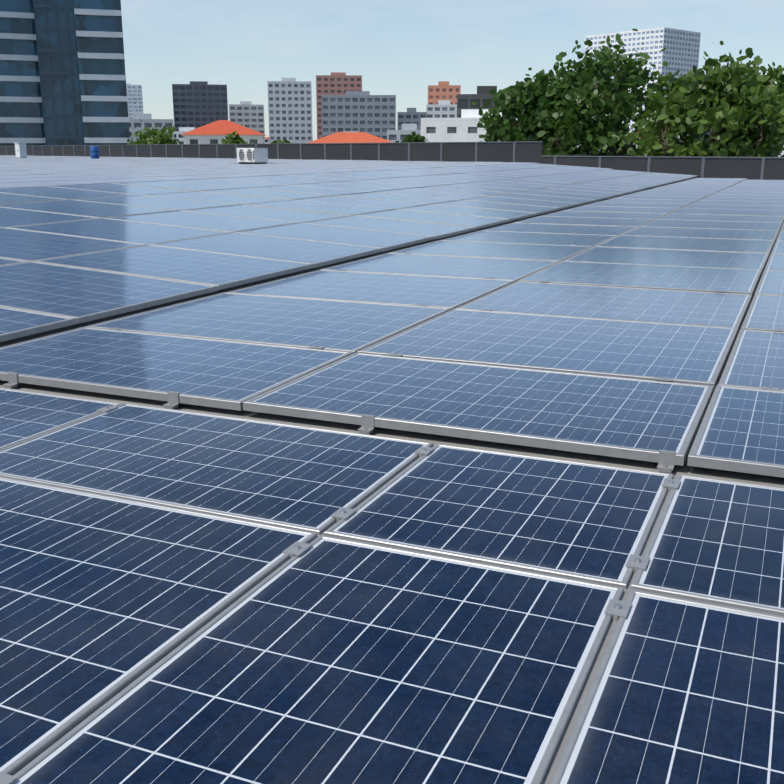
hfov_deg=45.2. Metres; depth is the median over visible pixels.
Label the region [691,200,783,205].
solar panel
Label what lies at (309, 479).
solar panel
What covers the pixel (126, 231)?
solar panel
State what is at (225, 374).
solar panel
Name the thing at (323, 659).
solar panel
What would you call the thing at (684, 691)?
solar panel
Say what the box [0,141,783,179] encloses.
parapet wall
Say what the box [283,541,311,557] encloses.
clamp
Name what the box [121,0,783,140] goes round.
sky
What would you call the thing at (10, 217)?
solar panel
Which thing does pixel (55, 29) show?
glass facade
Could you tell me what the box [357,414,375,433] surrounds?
end clamp
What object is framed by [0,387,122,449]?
solar panel
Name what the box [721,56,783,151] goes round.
tree
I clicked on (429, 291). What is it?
solar panel
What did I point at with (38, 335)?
seam fascia
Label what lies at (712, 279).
solar panel
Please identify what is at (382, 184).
solar panel
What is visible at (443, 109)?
building
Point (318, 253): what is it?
solar panel
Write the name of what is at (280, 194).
solar panel
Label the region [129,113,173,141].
block
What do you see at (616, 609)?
clamp
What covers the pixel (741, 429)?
solar panel
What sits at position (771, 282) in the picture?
solar panel
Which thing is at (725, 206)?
solar panel
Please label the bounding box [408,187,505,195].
solar panel
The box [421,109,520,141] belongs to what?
white block
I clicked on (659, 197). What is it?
solar panel
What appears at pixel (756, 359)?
solar panel
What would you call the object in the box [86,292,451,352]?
solar panel
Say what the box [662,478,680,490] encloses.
clamp
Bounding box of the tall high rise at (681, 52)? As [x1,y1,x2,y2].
[584,27,700,150]
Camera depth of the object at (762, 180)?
35.17 m
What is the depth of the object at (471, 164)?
39.79 m
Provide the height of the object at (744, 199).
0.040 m
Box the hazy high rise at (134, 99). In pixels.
[126,83,143,118]
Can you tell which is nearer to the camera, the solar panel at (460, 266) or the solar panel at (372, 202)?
the solar panel at (460, 266)
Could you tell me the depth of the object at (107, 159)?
59.62 m
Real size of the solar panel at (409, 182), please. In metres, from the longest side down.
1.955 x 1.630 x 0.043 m
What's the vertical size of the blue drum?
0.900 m
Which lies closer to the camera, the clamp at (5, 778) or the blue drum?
the clamp at (5, 778)
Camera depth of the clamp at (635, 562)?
2.63 m
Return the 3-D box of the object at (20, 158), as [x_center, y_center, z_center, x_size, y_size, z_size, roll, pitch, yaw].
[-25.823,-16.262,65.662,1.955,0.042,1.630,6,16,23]
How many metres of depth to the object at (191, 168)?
31.70 m
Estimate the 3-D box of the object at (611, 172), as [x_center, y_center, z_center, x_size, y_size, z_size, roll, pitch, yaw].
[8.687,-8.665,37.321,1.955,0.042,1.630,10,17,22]
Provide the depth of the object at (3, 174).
24.08 m
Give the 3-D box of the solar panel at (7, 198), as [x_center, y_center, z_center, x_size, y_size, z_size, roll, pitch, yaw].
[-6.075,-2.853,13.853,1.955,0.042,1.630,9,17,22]
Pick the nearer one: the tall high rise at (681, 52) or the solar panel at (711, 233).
the solar panel at (711, 233)
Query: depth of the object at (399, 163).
43.00 m
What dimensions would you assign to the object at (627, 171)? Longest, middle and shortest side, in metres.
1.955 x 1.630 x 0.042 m
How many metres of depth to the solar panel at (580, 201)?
20.44 m
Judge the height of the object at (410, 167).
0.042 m
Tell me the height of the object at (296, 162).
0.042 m
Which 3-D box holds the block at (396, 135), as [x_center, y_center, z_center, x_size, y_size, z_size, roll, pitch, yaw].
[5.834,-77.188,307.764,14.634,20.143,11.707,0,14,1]
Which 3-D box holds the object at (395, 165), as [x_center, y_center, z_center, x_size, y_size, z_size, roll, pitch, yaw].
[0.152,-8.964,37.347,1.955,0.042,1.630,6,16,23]
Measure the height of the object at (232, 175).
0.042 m
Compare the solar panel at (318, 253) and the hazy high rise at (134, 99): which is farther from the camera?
the hazy high rise at (134, 99)
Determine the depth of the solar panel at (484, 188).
22.61 m
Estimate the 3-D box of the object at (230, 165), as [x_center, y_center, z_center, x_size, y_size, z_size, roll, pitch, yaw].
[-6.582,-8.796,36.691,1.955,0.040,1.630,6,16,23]
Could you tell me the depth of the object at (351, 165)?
37.32 m
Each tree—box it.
[221,131,253,143]
[270,139,289,143]
[395,131,429,141]
[471,68,581,153]
[496,28,679,155]
[598,40,783,156]
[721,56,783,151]
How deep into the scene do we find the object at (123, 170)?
28.63 m
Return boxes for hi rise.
[229,101,264,143]
[397,108,426,129]
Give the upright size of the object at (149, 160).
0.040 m
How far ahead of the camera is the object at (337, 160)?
54.31 m
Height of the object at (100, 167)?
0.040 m
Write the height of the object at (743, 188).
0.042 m
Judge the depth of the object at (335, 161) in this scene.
49.84 m
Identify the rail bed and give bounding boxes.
[12,444,676,783]
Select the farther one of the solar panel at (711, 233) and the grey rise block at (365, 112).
the grey rise block at (365, 112)
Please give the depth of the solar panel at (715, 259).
10.13 m
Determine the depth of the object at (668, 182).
32.21 m
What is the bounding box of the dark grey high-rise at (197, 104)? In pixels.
[172,81,227,130]
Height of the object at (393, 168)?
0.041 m
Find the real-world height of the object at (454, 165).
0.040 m
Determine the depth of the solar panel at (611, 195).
23.41 m
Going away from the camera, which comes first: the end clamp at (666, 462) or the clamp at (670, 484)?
the clamp at (670, 484)
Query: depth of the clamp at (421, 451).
3.61 m
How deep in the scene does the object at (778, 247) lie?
11.13 m
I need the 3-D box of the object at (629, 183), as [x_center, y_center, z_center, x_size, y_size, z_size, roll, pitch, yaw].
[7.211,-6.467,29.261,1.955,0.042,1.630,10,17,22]
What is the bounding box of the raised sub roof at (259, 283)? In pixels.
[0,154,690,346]
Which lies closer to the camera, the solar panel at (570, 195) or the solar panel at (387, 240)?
the solar panel at (387, 240)
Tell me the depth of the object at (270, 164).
40.10 m
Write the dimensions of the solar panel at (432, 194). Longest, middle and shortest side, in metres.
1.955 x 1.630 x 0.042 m
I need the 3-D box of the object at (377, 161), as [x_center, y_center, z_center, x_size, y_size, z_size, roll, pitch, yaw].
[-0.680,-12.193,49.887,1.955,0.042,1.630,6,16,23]
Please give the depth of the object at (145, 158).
65.86 m
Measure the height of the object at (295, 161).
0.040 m
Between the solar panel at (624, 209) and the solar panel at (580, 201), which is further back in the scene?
the solar panel at (580, 201)
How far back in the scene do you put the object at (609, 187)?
26.30 m
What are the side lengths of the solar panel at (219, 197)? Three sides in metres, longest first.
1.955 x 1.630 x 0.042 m
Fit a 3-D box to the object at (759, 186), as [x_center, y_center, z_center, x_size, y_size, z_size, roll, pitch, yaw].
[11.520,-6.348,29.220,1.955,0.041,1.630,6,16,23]
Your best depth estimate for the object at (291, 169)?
30.02 m
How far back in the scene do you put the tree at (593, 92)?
60.38 m
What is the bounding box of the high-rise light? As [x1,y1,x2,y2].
[267,78,312,143]
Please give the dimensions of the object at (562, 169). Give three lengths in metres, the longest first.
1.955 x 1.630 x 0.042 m
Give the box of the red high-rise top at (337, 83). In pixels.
[316,72,361,138]
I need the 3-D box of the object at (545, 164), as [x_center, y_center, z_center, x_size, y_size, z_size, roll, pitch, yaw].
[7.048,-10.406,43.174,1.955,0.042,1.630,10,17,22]
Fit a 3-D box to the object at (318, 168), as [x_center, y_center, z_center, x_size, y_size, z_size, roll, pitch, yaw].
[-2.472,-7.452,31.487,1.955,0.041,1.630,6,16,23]
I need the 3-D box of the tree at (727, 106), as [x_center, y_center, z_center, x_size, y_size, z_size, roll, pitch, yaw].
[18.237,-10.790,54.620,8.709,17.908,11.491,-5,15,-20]
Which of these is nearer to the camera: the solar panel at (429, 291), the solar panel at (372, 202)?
the solar panel at (429, 291)
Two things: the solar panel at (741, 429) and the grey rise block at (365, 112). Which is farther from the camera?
the grey rise block at (365, 112)
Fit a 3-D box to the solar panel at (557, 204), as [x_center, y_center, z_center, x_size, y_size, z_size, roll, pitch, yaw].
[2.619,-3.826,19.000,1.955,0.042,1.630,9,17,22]
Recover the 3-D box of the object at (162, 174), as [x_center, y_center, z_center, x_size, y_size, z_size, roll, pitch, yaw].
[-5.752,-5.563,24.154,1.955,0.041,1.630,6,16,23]
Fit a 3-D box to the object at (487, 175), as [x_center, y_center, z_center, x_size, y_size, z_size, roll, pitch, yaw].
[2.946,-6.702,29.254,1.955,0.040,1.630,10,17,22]
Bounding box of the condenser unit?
[237,148,267,163]
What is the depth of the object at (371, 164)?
39.92 m
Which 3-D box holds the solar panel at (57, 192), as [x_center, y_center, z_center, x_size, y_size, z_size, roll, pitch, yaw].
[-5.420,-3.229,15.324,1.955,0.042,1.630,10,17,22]
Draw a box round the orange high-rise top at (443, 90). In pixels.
[428,81,460,103]
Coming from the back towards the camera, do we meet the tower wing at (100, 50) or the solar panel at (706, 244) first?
the tower wing at (100, 50)
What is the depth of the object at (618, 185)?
27.75 m
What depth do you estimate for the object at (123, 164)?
40.07 m
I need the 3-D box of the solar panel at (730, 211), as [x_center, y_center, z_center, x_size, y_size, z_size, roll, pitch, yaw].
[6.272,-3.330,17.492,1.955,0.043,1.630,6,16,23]
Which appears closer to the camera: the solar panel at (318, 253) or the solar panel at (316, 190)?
the solar panel at (318, 253)
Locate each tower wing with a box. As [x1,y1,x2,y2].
[0,0,45,145]
[73,0,129,144]
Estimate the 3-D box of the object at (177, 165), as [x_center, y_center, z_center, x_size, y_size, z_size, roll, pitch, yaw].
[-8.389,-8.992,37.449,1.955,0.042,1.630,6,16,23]
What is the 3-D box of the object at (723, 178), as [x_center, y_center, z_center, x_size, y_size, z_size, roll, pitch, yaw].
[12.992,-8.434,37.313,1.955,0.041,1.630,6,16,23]
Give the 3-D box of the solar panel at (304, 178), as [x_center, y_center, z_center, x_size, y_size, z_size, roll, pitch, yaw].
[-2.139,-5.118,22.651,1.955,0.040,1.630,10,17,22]
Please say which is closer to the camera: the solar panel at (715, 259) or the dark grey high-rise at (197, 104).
the solar panel at (715, 259)
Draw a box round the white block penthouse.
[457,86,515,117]
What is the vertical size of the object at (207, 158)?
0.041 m
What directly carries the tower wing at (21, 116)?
on the ground
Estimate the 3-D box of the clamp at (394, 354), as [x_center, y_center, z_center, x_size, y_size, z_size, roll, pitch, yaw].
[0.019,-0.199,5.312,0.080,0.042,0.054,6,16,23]
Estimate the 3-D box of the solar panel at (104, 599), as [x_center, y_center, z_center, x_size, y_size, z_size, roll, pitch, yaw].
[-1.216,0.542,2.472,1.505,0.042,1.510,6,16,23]
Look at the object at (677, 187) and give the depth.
28.70 m
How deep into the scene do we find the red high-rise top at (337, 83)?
520.85 m
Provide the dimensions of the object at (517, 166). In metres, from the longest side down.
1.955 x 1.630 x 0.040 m
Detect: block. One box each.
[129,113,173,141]
[321,91,395,139]
[387,124,420,141]
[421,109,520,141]
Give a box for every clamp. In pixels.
[0,772,16,783]
[3,372,19,387]
[96,405,117,411]
[163,391,179,408]
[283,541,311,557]
[309,346,324,348]
[330,507,356,521]
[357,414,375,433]
[387,353,403,356]
[414,446,434,457]
[604,599,631,620]
[626,554,649,572]
[655,377,672,381]
[657,450,675,472]
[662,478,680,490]
[761,387,778,390]
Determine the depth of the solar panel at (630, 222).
15.21 m
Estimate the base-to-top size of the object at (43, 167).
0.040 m
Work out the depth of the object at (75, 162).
46.20 m
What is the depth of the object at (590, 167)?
42.59 m
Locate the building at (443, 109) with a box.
[426,100,456,117]
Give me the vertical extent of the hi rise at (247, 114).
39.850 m
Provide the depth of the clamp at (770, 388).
4.54 m
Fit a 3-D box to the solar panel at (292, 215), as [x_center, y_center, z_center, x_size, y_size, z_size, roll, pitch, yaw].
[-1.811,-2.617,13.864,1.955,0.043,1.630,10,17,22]
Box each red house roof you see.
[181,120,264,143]
[308,132,393,142]
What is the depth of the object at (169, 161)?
49.99 m
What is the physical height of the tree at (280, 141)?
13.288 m
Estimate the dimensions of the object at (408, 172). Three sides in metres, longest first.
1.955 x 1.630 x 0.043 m
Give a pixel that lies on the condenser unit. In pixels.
(252, 155)
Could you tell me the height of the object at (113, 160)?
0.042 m
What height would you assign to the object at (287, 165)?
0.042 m
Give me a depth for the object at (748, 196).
23.30 m
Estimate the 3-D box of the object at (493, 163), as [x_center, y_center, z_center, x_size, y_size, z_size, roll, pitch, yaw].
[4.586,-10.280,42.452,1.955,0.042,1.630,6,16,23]
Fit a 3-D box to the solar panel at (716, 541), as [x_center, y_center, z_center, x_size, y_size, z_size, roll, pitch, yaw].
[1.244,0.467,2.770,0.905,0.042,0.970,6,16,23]
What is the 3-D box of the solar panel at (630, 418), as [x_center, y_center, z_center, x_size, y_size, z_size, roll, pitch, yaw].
[0.451,0.027,4.487,1.955,0.042,1.200,6,16,23]
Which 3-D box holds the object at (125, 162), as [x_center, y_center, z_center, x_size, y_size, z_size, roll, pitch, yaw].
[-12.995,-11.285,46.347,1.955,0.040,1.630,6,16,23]
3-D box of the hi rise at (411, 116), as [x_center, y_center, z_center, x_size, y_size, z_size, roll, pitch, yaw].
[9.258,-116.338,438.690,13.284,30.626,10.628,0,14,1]
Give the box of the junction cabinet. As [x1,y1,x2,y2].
[15,143,26,157]
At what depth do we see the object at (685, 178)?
36.68 m
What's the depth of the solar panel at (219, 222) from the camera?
12.34 m
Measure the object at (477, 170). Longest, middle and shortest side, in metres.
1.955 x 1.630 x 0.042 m
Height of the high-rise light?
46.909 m
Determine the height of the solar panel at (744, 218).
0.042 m
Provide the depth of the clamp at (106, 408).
4.20 m
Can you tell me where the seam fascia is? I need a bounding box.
[0,177,696,346]
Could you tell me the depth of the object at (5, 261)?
8.34 m
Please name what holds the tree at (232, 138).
on the ground
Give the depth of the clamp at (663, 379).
4.73 m
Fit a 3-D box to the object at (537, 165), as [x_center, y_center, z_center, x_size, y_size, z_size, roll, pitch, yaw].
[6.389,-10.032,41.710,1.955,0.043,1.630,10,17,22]
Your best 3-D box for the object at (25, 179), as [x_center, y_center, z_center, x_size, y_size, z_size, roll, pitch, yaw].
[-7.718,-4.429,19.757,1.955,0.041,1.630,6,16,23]
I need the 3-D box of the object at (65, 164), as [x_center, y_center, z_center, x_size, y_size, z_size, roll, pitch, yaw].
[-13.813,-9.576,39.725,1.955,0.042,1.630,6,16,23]
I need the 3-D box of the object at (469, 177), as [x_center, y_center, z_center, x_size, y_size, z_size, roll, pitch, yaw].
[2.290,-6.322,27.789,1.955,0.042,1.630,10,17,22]
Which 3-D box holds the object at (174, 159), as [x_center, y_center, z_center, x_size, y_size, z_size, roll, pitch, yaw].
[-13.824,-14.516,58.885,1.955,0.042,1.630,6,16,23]
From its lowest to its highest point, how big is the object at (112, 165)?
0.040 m
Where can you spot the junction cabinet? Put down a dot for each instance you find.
(20, 150)
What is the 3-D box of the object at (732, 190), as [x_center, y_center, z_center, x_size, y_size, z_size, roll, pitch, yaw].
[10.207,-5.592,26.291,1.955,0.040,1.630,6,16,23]
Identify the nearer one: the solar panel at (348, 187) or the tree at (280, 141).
the solar panel at (348, 187)
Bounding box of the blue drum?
[90,146,99,158]
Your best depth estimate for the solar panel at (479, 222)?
14.53 m
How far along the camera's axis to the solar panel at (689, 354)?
5.60 m
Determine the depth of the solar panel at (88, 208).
13.08 m
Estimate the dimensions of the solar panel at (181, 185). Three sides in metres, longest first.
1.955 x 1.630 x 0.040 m
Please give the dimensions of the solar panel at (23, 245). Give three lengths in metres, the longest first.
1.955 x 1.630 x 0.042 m
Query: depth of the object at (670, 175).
38.06 m
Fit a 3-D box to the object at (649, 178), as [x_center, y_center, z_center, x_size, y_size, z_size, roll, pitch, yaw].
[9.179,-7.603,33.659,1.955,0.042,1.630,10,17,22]

